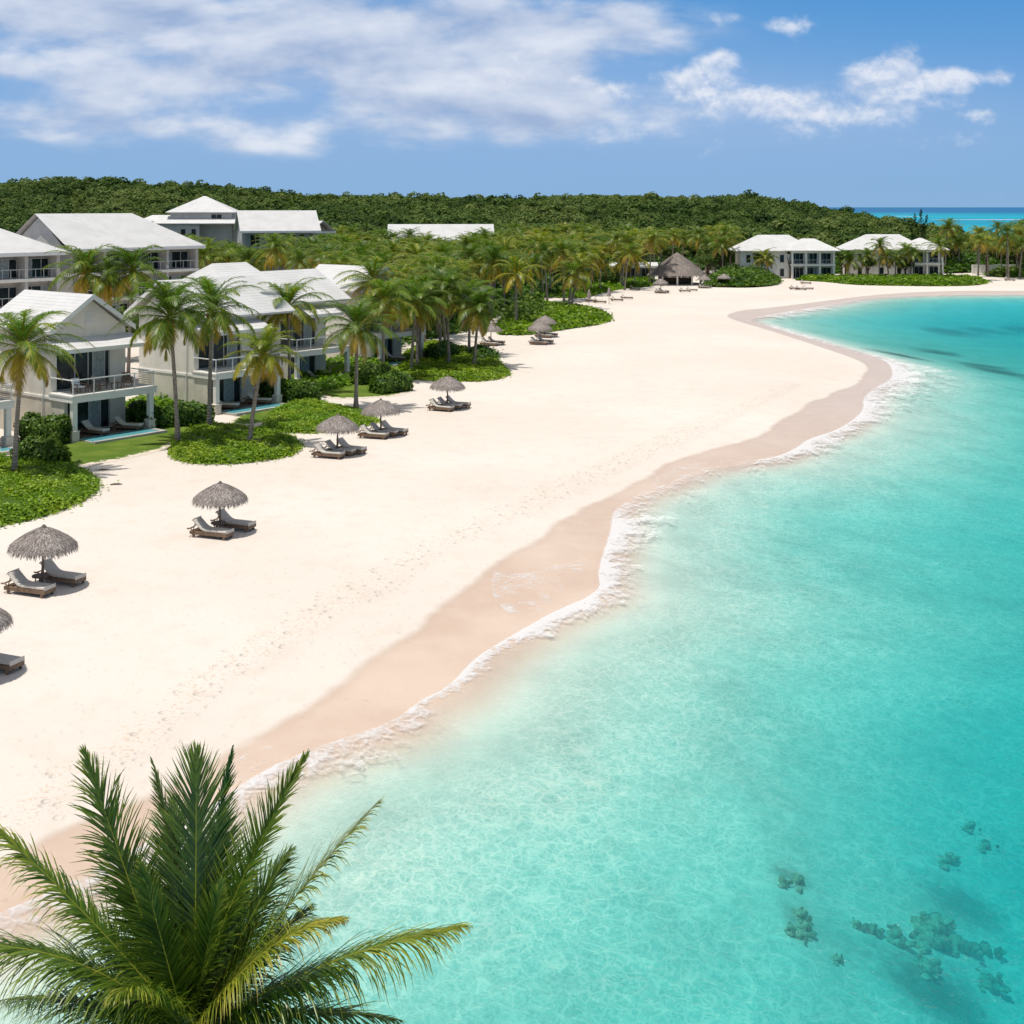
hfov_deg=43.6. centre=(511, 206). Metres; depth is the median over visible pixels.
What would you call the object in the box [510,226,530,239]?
coconut palm
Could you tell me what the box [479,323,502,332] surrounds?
thatched umbrella
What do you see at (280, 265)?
coconut palm
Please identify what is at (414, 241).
coconut palm
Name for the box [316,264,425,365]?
beach villa
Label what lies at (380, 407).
thatched umbrella
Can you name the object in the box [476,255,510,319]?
coconut palm
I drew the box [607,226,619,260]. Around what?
coconut palm
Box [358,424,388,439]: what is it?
sun lounger
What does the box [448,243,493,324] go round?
coconut palm
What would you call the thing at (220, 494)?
thatched umbrella
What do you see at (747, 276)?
shrub bed
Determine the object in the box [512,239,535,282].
coconut palm
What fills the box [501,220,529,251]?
coconut palm
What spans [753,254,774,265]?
broadleaf tree
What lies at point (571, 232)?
coconut palm
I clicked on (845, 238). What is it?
broadleaf tree
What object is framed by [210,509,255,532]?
sun lounger
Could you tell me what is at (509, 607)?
wash foam
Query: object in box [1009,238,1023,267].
broadleaf tree
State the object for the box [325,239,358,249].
coconut palm
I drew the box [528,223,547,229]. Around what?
coconut palm
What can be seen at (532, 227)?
coconut palm
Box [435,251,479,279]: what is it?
coconut palm
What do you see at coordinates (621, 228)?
coconut palm
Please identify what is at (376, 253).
coconut palm
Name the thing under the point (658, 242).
coconut palm
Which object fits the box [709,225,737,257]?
coconut palm
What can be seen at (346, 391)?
lawn
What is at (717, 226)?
coconut palm
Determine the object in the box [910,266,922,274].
sliding door
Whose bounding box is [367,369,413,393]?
hedge
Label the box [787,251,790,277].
broadleaf tree
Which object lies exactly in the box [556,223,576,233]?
coconut palm
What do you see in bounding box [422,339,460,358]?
hedge
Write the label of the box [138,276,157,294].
window
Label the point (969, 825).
reef rock
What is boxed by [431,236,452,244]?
coconut palm
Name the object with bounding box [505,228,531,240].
coconut palm
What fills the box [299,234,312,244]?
window
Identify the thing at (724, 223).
coconut palm
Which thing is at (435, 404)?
sun lounger
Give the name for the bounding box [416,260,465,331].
coconut palm
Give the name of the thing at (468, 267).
coconut palm
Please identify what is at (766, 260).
coconut palm
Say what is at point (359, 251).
coconut palm
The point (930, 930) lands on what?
reef rock
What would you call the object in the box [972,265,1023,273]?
garden wall
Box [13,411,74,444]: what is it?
hedge
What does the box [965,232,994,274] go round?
coconut palm
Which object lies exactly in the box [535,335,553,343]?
sun lounger
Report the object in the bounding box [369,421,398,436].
sun lounger
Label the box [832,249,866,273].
coconut palm
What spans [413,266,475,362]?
coconut palm
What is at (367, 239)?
coconut palm
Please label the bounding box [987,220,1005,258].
coconut palm
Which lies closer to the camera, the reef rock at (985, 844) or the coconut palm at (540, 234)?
the reef rock at (985, 844)
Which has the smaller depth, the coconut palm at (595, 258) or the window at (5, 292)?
the window at (5, 292)
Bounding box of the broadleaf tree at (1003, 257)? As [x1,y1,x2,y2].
[992,251,1022,260]
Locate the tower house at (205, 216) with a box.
[144,196,236,266]
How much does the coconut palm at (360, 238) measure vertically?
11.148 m
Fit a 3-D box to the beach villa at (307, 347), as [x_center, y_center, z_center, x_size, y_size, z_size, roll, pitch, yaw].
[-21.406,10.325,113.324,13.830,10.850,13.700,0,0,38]
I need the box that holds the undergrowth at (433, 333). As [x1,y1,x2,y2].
[402,255,734,344]
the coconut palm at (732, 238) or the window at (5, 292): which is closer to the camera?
the window at (5, 292)
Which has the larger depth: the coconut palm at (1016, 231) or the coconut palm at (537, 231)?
the coconut palm at (1016, 231)
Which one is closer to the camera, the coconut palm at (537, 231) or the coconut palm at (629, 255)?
the coconut palm at (629, 255)
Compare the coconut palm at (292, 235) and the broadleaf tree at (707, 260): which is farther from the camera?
the broadleaf tree at (707, 260)
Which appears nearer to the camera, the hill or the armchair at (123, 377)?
the armchair at (123, 377)
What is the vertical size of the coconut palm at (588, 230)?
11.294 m
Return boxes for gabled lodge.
[234,210,320,270]
[316,221,335,240]
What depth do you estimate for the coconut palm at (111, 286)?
111.14 m
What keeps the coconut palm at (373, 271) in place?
on the ground at (694, 745)
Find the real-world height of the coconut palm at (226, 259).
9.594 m
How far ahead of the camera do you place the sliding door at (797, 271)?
276.45 m
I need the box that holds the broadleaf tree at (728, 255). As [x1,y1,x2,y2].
[709,247,731,269]
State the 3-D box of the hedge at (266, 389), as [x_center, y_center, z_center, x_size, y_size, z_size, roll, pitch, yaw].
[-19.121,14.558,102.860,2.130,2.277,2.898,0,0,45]
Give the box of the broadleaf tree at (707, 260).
[693,250,721,274]
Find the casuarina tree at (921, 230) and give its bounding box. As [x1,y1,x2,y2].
[909,209,927,240]
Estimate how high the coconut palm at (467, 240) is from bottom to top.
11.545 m
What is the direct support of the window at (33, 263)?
in the hotel block at (24, 260)
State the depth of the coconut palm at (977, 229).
300.27 m
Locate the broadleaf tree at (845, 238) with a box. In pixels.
[833,235,857,246]
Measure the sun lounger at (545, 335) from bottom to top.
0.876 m
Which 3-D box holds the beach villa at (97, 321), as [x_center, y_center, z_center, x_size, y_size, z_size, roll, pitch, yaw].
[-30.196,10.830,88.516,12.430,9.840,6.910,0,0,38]
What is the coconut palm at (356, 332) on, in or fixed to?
on the ground at (694, 745)
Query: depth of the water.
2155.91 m
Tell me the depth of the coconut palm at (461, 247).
193.57 m
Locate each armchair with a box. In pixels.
[71,378,86,392]
[91,375,106,389]
[121,372,133,386]
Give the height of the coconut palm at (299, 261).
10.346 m
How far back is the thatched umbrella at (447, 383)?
96.82 m
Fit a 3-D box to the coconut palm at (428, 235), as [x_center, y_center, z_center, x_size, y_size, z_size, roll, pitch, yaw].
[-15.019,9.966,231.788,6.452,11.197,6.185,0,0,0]
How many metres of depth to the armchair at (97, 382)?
86.49 m
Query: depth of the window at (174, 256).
163.87 m
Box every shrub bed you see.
[465,343,503,359]
[498,290,553,319]
[696,264,783,286]
[983,264,1023,277]
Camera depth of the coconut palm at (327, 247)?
171.31 m
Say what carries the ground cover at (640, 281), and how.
on the ground at (694, 745)
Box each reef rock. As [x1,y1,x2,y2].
[778,875,792,888]
[784,921,799,935]
[789,872,804,885]
[791,907,812,923]
[794,927,810,945]
[795,885,802,894]
[797,918,816,936]
[830,953,843,965]
[849,917,868,930]
[867,923,884,936]
[885,924,915,947]
[909,910,956,954]
[913,953,941,981]
[937,851,960,869]
[941,933,984,957]
[960,819,980,832]
[975,968,1011,993]
[976,839,998,853]
[980,940,1006,958]
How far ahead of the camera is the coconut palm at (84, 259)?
111.43 m
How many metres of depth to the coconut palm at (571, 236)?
261.38 m
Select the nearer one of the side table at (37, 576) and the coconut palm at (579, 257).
the side table at (37, 576)
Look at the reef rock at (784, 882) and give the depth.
34.20 m
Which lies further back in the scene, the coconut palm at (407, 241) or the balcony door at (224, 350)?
the coconut palm at (407, 241)
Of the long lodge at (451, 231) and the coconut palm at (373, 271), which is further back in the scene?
the long lodge at (451, 231)
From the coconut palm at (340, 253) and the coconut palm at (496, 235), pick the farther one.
the coconut palm at (496, 235)
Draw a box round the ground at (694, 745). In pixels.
[0,269,1023,1023]
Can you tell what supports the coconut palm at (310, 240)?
on the ground at (694, 745)
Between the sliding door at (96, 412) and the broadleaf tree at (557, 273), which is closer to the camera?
the sliding door at (96, 412)
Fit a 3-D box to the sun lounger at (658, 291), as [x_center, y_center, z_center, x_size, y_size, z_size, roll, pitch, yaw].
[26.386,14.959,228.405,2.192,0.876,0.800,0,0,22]
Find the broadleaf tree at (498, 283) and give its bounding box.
[479,275,500,287]
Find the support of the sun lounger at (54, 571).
on the ground at (694, 745)
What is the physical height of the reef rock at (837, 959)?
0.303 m
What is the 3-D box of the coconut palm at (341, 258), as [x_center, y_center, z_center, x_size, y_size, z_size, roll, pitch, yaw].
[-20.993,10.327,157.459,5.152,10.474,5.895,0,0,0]
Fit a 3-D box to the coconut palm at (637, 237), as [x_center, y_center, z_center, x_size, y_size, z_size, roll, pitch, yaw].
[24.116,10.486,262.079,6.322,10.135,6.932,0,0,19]
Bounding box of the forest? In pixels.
[0,176,998,255]
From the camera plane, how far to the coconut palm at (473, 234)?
254.29 m
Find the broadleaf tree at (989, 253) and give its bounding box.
[975,247,995,271]
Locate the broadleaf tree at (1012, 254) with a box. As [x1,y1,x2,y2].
[1002,248,1023,264]
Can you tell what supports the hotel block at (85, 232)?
on the ground at (694, 745)
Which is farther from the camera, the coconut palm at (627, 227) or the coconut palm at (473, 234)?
the coconut palm at (627, 227)
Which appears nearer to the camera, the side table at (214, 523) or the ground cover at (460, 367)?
the side table at (214, 523)
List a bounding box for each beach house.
[729,235,840,278]
[836,234,949,274]
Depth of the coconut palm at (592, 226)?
316.55 m
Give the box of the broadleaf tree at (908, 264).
[896,260,914,273]
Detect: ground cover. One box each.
[0,452,118,525]
[125,392,232,422]
[164,421,309,465]
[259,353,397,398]
[259,397,379,434]
[395,339,512,382]
[495,300,614,335]
[554,275,657,297]
[795,273,991,286]
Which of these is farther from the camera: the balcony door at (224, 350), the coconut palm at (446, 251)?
the coconut palm at (446, 251)
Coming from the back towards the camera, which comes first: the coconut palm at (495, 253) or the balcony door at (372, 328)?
the coconut palm at (495, 253)
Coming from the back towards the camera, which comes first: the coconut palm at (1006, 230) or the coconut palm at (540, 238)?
the coconut palm at (1006, 230)
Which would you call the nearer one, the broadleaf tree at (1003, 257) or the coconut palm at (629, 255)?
the coconut palm at (629, 255)
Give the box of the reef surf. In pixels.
[916,216,1019,219]
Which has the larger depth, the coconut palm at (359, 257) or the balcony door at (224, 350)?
the coconut palm at (359, 257)
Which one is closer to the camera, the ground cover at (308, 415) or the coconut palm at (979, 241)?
the ground cover at (308, 415)
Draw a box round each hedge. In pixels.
[9,435,72,462]
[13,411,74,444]
[125,399,166,427]
[158,399,215,427]
[254,376,285,399]
[280,378,322,402]
[349,361,390,384]
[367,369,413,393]
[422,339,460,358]
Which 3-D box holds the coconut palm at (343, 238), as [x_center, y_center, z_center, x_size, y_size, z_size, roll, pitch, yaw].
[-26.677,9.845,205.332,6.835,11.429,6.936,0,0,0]
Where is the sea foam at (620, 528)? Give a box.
[0,294,1019,921]
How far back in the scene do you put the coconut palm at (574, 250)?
211.30 m
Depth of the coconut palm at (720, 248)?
271.60 m
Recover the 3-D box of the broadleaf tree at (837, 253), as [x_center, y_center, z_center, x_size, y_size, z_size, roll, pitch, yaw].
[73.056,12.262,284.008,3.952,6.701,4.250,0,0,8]
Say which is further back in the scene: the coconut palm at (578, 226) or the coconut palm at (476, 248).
the coconut palm at (578, 226)
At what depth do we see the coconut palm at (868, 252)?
277.70 m
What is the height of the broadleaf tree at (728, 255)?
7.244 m
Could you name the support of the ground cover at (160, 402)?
on the ground at (694, 745)
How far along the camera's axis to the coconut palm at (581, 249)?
221.31 m
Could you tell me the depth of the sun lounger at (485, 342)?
141.95 m
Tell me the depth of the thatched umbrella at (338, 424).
78.64 m
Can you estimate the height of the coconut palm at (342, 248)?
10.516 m
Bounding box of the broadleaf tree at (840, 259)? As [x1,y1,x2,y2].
[837,253,852,273]
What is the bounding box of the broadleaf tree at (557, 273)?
[551,268,569,280]
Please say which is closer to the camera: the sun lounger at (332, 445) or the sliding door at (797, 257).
the sun lounger at (332, 445)
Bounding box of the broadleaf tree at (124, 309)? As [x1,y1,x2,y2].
[107,302,138,333]
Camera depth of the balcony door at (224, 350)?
98.62 m
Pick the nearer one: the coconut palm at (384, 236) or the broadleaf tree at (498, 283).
the broadleaf tree at (498, 283)
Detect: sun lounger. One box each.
[0,568,55,598]
[0,653,24,674]
[33,558,85,586]
[78,420,109,435]
[110,416,143,429]
[187,515,233,540]
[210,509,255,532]
[212,400,239,408]
[243,392,271,403]
[309,442,344,459]
[324,439,355,456]
[336,437,366,454]
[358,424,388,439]
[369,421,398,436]
[382,420,407,435]
[385,351,404,359]
[426,398,454,411]
[437,397,462,409]
[446,395,470,408]
[479,337,497,345]
[487,336,504,344]
[528,336,547,344]
[534,330,551,337]
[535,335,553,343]
[541,331,557,336]
[593,297,606,302]
[655,288,665,293]
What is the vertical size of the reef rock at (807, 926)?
0.411 m
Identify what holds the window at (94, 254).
in the hotel block at (85, 232)
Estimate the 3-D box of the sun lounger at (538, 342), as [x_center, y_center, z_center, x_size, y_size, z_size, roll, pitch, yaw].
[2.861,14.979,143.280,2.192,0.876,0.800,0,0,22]
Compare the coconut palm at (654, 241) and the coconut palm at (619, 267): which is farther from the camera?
the coconut palm at (654, 241)
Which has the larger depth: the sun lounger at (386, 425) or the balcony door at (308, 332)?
the balcony door at (308, 332)
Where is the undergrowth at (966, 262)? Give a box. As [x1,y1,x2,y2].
[940,249,1022,272]
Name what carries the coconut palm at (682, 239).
on the ground at (694, 745)
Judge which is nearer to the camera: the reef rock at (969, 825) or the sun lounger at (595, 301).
the reef rock at (969, 825)
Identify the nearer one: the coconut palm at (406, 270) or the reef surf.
the coconut palm at (406, 270)
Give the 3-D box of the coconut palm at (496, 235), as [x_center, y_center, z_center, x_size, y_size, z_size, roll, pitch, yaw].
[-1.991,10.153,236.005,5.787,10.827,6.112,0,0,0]
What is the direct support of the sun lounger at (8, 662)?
on the ground at (694, 745)
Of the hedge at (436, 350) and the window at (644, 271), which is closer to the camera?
the hedge at (436, 350)
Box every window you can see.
[0,259,16,278]
[0,287,16,306]
[28,258,47,276]
[28,285,47,290]
[73,254,95,272]
[73,280,95,293]
[106,254,127,269]
[111,303,127,312]
[138,252,157,269]
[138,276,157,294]
[169,251,187,267]
[169,275,187,279]
[191,229,195,237]
[211,214,221,218]
[245,235,258,245]
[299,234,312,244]
[628,269,638,275]
[642,269,651,276]
[746,255,749,262]
[780,255,783,262]
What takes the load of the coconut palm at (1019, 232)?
on the ground at (694, 745)
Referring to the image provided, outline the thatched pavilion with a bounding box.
[647,252,706,285]
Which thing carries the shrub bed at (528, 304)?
on the ground at (694, 745)
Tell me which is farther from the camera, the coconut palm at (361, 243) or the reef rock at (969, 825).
the coconut palm at (361, 243)
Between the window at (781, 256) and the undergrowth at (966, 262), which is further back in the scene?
the undergrowth at (966, 262)
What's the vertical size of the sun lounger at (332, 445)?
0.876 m
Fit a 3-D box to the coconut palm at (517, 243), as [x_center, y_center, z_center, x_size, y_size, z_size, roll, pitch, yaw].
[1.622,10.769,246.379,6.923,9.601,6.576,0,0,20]
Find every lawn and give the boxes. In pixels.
[62,426,189,465]
[227,410,273,424]
[319,366,420,398]
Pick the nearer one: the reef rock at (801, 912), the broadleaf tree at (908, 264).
the reef rock at (801, 912)
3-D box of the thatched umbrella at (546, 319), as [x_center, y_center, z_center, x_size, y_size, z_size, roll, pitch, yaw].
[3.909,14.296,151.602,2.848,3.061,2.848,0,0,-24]
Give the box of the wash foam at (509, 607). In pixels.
[240,468,684,758]
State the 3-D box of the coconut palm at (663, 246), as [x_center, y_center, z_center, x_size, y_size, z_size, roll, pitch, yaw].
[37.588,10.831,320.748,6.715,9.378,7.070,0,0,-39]
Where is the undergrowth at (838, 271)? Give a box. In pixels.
[835,256,840,273]
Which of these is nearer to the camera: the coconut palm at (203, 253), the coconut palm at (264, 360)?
the coconut palm at (264, 360)
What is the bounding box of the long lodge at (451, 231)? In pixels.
[387,224,493,244]
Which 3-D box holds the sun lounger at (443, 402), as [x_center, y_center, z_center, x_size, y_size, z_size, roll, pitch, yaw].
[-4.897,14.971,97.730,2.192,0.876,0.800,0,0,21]
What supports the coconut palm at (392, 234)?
on the ground at (694, 745)
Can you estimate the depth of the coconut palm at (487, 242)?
180.37 m
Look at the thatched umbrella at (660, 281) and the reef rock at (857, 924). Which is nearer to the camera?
the reef rock at (857, 924)
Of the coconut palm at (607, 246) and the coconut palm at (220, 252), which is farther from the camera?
the coconut palm at (607, 246)
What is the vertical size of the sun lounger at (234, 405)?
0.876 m
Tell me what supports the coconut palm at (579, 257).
on the ground at (694, 745)
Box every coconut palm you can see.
[0,308,95,470]
[0,739,473,1023]
[42,243,124,301]
[69,255,149,306]
[89,244,169,371]
[102,279,230,441]
[153,275,265,425]
[178,233,206,257]
[195,237,228,264]
[198,243,225,268]
[206,246,252,263]
[207,246,228,264]
[209,248,243,262]
[213,240,244,262]
[217,239,249,258]
[217,323,305,440]
[220,242,274,270]
[242,248,284,270]
[249,232,299,270]
[252,233,291,270]
[256,276,335,379]
[259,245,288,269]
[268,234,298,262]
[281,247,317,269]
[283,236,322,258]
[287,236,338,268]
[300,234,332,247]
[306,242,341,267]
[308,243,350,266]
[314,299,403,408]
[318,232,353,246]
[318,247,357,263]
[320,247,358,264]
[320,249,358,264]
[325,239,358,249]
[326,233,366,251]
[332,253,370,264]
[333,225,348,235]
[333,255,407,356]
[339,224,363,235]
[341,274,422,361]
[343,239,383,257]
[344,231,374,248]
[345,243,377,259]
[351,229,383,248]
[352,250,400,269]
[356,249,409,270]
[369,229,384,241]
[374,229,395,241]
[377,237,407,262]
[382,231,405,240]
[382,261,426,296]
[383,272,441,356]
[386,260,421,275]
[389,242,427,262]
[390,280,454,366]
[391,238,418,254]
[392,241,438,266]
[392,272,459,357]
[394,253,420,267]
[394,277,455,364]
[396,227,425,238]
[400,252,454,340]
[406,236,427,243]
[406,252,446,274]
[409,250,474,339]
[412,265,467,345]
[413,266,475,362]
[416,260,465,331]
[417,231,444,242]
[419,239,447,251]
[423,242,460,261]
[426,240,463,259]
[427,245,465,258]
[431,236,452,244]
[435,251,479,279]
[440,256,488,322]
[443,284,516,364]
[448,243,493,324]
[449,232,482,249]
[450,279,503,350]
[455,236,486,281]
[461,229,489,243]
[464,250,501,284]
[467,236,508,302]
[470,244,518,321]
[474,227,498,240]
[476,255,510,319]
[481,252,526,306]
[482,238,509,247]
[488,233,516,246]
[490,256,546,320]
[491,235,522,294]
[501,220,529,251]
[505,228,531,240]
[506,226,539,235]
[507,251,534,299]
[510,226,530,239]
[510,233,530,272]
[510,238,530,255]
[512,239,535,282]
[517,231,560,296]
[519,240,535,262]
[520,251,550,294]
[523,229,547,235]
[525,229,550,271]
[527,241,561,300]
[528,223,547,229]
[537,243,576,281]
[538,247,559,289]
[540,226,554,264]
[541,235,585,301]
[542,224,565,235]
[546,234,568,279]
[550,240,590,299]
[551,260,595,304]
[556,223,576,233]
[557,231,579,237]
[558,251,602,303]
[561,232,582,239]
[563,221,587,234]
[573,232,597,245]
[573,240,602,290]
[575,243,602,286]
[576,232,608,279]
[576,235,605,279]
[579,227,602,270]
[582,223,602,228]
[586,243,615,287]
[590,252,617,287]
[594,236,614,273]
[602,230,622,281]
[603,232,610,267]
[604,248,639,282]
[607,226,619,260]
[609,229,642,285]
[612,224,633,257]
[612,242,645,289]
[614,222,642,232]
[615,235,642,277]
[616,248,654,282]
[625,229,648,251]
[634,226,671,281]
[641,232,668,252]
[642,228,665,261]
[654,226,667,262]
[659,235,669,261]
[661,229,681,250]
[664,227,686,254]
[678,230,693,255]
[683,226,714,266]
[693,236,725,272]
[702,223,724,271]
[706,235,736,267]
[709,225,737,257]
[717,224,749,266]
[718,220,738,235]
[725,234,744,265]
[748,247,779,271]
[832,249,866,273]
[852,247,878,273]
[866,236,893,275]
[872,249,899,274]
[886,248,908,274]
[894,242,921,271]
[901,244,928,274]
[921,236,954,276]
[929,232,952,246]
[931,218,965,264]
[948,234,974,260]
[953,230,976,256]
[964,232,997,275]
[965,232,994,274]
[966,225,992,264]
[973,235,997,276]
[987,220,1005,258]
[990,235,1011,267]
[991,231,1017,276]
[992,220,1023,278]
[1009,235,1023,278]
[1010,222,1023,265]
[1012,218,1023,233]
[1012,225,1023,268]
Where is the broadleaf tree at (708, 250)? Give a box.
[696,246,714,275]
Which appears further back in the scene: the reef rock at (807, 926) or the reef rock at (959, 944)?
the reef rock at (959, 944)
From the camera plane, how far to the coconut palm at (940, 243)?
268.61 m
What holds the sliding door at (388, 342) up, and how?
in the beach villa at (330, 272)
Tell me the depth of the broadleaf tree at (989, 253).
296.10 m
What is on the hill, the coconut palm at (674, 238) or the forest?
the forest
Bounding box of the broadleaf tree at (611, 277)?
[601,270,621,282]
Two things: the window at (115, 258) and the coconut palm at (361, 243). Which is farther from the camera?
the coconut palm at (361, 243)
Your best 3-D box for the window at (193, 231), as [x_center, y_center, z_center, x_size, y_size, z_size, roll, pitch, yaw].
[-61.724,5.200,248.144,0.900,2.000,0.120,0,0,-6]
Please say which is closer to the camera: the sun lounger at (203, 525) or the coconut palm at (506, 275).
the sun lounger at (203, 525)
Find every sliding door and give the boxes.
[68,399,108,429]
[212,377,239,402]
[291,355,314,373]
[374,338,391,356]
[793,253,802,262]
[793,267,802,277]
[807,253,816,262]
[807,267,816,274]
[821,253,830,262]
[821,267,830,274]
[910,252,922,261]
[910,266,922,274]
[925,252,937,261]
[925,266,937,274]
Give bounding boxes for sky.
[0,0,1023,206]
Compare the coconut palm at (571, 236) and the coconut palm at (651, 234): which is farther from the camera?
the coconut palm at (571, 236)
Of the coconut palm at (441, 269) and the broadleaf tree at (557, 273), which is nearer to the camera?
the coconut palm at (441, 269)
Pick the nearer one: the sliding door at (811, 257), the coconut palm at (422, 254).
the coconut palm at (422, 254)
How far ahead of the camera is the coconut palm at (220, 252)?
201.01 m
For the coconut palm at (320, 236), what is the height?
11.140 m
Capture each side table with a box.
[32,573,48,582]
[211,520,224,527]
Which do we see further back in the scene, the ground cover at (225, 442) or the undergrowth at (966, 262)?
the undergrowth at (966, 262)
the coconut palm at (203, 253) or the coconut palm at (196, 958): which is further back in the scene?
the coconut palm at (203, 253)
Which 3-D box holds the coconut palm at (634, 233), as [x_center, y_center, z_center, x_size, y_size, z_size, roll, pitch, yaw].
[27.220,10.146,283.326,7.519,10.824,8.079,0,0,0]
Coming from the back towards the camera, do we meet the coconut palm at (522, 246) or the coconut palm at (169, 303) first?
the coconut palm at (522, 246)
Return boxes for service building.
[609,262,657,278]
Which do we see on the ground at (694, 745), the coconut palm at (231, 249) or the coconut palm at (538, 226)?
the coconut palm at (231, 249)
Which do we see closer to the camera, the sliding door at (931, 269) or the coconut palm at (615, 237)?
the coconut palm at (615, 237)
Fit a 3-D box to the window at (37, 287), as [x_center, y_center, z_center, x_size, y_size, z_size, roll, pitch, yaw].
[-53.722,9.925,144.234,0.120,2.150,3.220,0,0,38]
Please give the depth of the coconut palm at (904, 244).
278.39 m
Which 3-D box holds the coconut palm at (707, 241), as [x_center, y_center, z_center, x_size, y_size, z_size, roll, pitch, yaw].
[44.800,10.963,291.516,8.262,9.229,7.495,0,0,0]
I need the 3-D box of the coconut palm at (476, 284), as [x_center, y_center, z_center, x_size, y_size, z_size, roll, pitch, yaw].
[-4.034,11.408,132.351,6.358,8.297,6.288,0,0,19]
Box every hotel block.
[0,228,68,308]
[16,213,205,331]
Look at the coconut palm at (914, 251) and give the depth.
274.50 m
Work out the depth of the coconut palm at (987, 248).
282.46 m
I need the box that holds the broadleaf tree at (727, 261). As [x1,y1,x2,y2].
[721,255,734,264]
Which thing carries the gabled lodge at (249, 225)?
on the ground at (694, 745)
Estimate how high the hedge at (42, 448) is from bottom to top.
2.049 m
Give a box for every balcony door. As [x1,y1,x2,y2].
[57,350,108,390]
[199,334,239,368]
[280,318,314,348]
[364,309,390,330]
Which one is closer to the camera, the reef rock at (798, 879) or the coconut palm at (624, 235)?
the reef rock at (798, 879)
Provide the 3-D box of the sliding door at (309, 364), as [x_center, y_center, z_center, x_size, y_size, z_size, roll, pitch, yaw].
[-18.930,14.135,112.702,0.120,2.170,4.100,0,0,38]
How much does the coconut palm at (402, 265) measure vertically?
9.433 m
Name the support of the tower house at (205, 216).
on the ground at (694, 745)
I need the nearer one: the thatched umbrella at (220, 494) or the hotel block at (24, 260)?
the thatched umbrella at (220, 494)
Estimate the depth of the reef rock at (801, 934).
32.02 m
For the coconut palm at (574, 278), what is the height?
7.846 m
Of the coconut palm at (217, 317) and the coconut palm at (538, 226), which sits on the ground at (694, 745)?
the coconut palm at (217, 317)
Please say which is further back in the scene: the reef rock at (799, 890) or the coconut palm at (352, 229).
the coconut palm at (352, 229)
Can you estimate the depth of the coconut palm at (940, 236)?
309.46 m
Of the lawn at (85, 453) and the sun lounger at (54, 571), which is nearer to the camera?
the sun lounger at (54, 571)
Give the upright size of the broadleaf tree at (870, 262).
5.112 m
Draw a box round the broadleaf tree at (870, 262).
[861,256,876,273]
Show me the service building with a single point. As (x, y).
(643, 269)
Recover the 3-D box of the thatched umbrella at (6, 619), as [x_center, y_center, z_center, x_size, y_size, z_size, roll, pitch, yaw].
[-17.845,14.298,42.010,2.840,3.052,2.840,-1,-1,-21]
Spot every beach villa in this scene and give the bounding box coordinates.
[0,289,166,443]
[0,352,15,454]
[124,275,295,415]
[183,262,350,382]
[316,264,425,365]
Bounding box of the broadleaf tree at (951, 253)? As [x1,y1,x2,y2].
[946,248,961,257]
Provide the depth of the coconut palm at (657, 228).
308.44 m
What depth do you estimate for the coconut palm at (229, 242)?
234.21 m
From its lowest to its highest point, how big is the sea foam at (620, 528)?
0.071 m
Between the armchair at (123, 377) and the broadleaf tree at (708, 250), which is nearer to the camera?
the armchair at (123, 377)
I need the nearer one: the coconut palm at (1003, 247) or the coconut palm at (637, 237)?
the coconut palm at (637, 237)
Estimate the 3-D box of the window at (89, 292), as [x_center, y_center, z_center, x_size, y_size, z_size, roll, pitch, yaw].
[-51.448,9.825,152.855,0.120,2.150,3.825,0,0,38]
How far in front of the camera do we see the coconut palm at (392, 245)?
184.31 m
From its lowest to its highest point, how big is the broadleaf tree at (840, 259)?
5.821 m
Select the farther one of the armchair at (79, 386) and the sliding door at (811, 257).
the sliding door at (811, 257)
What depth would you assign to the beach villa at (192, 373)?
98.97 m
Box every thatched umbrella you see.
[0,608,13,632]
[6,524,78,582]
[192,481,248,527]
[315,413,358,448]
[361,398,400,429]
[429,375,465,403]
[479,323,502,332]
[528,321,551,340]
[533,315,556,333]
[653,278,667,287]
[697,275,710,280]
[717,274,730,278]
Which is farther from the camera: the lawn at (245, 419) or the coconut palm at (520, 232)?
the coconut palm at (520, 232)
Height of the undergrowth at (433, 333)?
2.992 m
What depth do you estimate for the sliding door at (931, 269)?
282.38 m
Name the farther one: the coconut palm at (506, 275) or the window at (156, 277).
the coconut palm at (506, 275)
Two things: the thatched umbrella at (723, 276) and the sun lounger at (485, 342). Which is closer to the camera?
the sun lounger at (485, 342)
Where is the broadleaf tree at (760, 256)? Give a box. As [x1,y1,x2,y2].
[753,251,772,261]
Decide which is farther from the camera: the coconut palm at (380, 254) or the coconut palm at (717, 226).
the coconut palm at (717, 226)
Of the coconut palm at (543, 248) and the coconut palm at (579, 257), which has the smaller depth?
the coconut palm at (579, 257)
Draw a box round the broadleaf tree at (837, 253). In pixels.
[835,247,848,273]
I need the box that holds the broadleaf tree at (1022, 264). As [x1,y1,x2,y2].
[1016,253,1023,266]
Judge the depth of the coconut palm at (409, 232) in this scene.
280.71 m
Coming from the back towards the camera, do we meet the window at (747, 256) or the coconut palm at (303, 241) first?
the window at (747, 256)
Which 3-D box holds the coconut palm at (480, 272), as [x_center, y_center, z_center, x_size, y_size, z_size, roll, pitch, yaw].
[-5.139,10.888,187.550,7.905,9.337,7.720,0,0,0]
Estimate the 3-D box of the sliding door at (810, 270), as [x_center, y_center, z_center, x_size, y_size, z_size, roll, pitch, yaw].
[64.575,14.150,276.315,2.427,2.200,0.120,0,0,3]
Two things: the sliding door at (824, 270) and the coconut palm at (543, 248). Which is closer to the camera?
the coconut palm at (543, 248)

